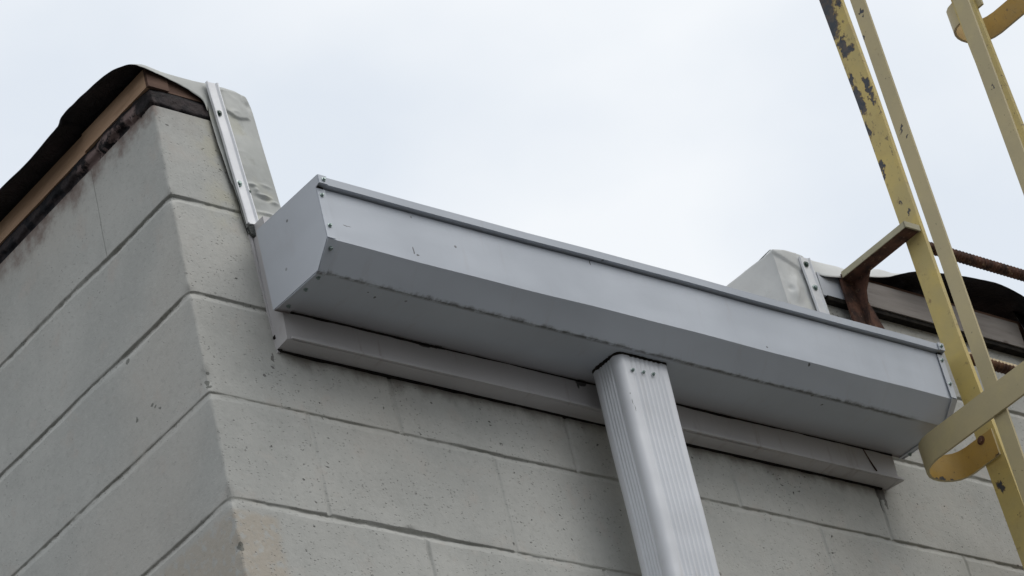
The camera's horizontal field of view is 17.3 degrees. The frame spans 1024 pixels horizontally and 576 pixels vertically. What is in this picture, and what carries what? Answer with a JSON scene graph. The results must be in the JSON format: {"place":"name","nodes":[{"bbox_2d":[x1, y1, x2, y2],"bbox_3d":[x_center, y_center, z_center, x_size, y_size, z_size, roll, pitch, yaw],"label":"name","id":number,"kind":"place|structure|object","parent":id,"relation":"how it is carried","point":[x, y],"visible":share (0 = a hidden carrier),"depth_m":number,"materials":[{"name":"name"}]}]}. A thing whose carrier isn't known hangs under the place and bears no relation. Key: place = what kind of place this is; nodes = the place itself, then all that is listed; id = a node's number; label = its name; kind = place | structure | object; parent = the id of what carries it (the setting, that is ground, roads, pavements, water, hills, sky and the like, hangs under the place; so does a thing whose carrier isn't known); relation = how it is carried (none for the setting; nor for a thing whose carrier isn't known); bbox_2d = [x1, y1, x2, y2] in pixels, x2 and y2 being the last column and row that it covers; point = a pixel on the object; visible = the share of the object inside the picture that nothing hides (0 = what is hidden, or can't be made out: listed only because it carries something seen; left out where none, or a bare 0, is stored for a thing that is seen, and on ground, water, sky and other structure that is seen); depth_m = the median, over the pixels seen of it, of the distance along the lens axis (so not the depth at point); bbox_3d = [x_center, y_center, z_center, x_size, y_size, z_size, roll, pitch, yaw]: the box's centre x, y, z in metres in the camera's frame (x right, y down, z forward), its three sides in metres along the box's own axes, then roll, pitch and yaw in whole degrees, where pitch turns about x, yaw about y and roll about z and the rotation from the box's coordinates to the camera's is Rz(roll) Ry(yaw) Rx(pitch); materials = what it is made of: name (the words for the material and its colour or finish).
{"place":"outdoors","nodes":[
{"label":"outdoors","id":0,"kind":"place"},
{"bbox_2d":[0,0,1023,295],"label":"sky","id":1,"kind":"structure","parent":0,"point":[701,139],"materials":[{"name":"white"}]},
{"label":"ground","id":2,"kind":"structure","parent":0,"visible":0},
{"bbox_2d":[0,105,1023,575],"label":"block wall","id":3,"kind":"structure","parent":2,"relation":"on","point":[166,409],"depth_m":5.85,"materials":[{"name":"grey concrete"}]},
{"bbox_2d":[0,89,210,263],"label":"tar seam","id":4,"kind":"object","parent":3,"relation":"on","point":[119,128],"visible":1,"depth_m":5.99,"materials":[{"name":"black"}]},
{"bbox_2d":[0,70,149,244],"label":"edge board","id":5,"kind":"object","parent":4,"relation":"on","point":[58,172],"visible":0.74,"depth_m":6.06,"materials":[{"name":"beige wood"}]},
{"bbox_2d":[143,69,202,102],"bbox_3d":[-0.575,-0.340,5.991,0.210,0.040,0.041,14,-42,-38],"label":"edge board","id":6,"kind":"object","parent":3,"relation":"on","point":[153,81],"visible":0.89,"depth_m":5.94,"materials":[{"name":"brown wood"}]},
{"bbox_2d":[248,216,903,489],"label":"wall trim","id":7,"kind":"structure","parent":3,"relation":"attached to","point":[320,340],"depth_m":6.05,"materials":[{"name":"paint"}]},
{"bbox_2d":[247,224,255,237],"bbox_3d":[-0.445,-0.100,5.863,0.037,0.032,0.008,5,-37,-28],"label":"sealant scrap","id":8,"kind":"object","parent":7,"relation":"attached to","point":[251,230],"visible":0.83,"depth_m":5.85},
{"bbox_2d":[256,174,956,459],"bbox_3d":[0.226,0.075,6.196,1.548,0.177,0.188,14,-42,-38],"label":"rain gutter","id":9,"kind":"object","parent":7,"relation":"attached to","point":[345,253],"visible":0.96,"depth_m":6.06,"materials":[{"name":"paint"}]},
{"bbox_2d":[592,352,719,575],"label":"downspout","id":10,"kind":"object","parent":9,"relation":"attached to","point":[662,502],"visible":1,"depth_m":6.00,"materials":[{"name":"white metal"}]},
{"bbox_2d":[816,272,1023,348],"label":"fascia board","id":11,"kind":"object","parent":3,"relation":"attached to","point":[891,300],"visible":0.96,"depth_m":7.05,"materials":[{"name":"grey wood"}]},
{"bbox_2d":[824,295,1023,357],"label":"drip strip","id":12,"kind":"object","parent":11,"relation":"attached to","point":[921,325],"visible":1,"depth_m":7.04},
{"bbox_2d":[819,0,1023,568],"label":"access ladder","id":13,"kind":"object","parent":3,"relation":"attached to","point":[994,447],"visible":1,"depth_m":6.71,"materials":[{"name":"yellow metal"}]},
{"bbox_3d":[-0.133,1.980,9.383,5.855,0.422,5.840,14,-42,-38],"label":"roof deck","id":14,"kind":"object","parent":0,"visible":0},
{"bbox_2d":[0,64,280,233],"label":"roof membrane","id":15,"kind":"object","parent":14,"relation":"on","point":[85,110],"visible":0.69,"depth_m":6.00,"materials":[{"name":"black rubber"}]},
{"bbox_2d":[205,81,258,224],"bbox_3d":[-0.493,-0.240,5.933,0.052,0.306,0.009,14,-42,-38],"label":"termination bar","id":16,"kind":"object","parent":15,"relation":"attached to","point":[233,156],"visible":1,"depth_m":5.93,"materials":[{"name":"white metal"}]},
{"bbox_2d":[727,249,1023,340],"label":"roof membrane","id":17,"kind":"object","parent":14,"relation":"on","point":[776,274],"visible":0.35,"depth_m":6.92,"materials":[{"name":"rubber"}]},
{"bbox_2d":[798,256,829,313],"bbox_3d":[0.621,0.006,6.859,0.038,0.167,0.009,14,-42,-38],"label":"termination bar","id":18,"kind":"object","parent":17,"relation":"attached to","point":[813,285],"visible":0.91,"depth_m":6.87,"materials":[{"name":"white metal"}]},
{"bbox_2d":[869,280,1023,335],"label":"edge board","id":19,"kind":"object","parent":17,"relation":"attached to","point":[1021,329],"visible":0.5,"depth_m":7.22,"materials":[{"name":"brown wood"}]}
]}

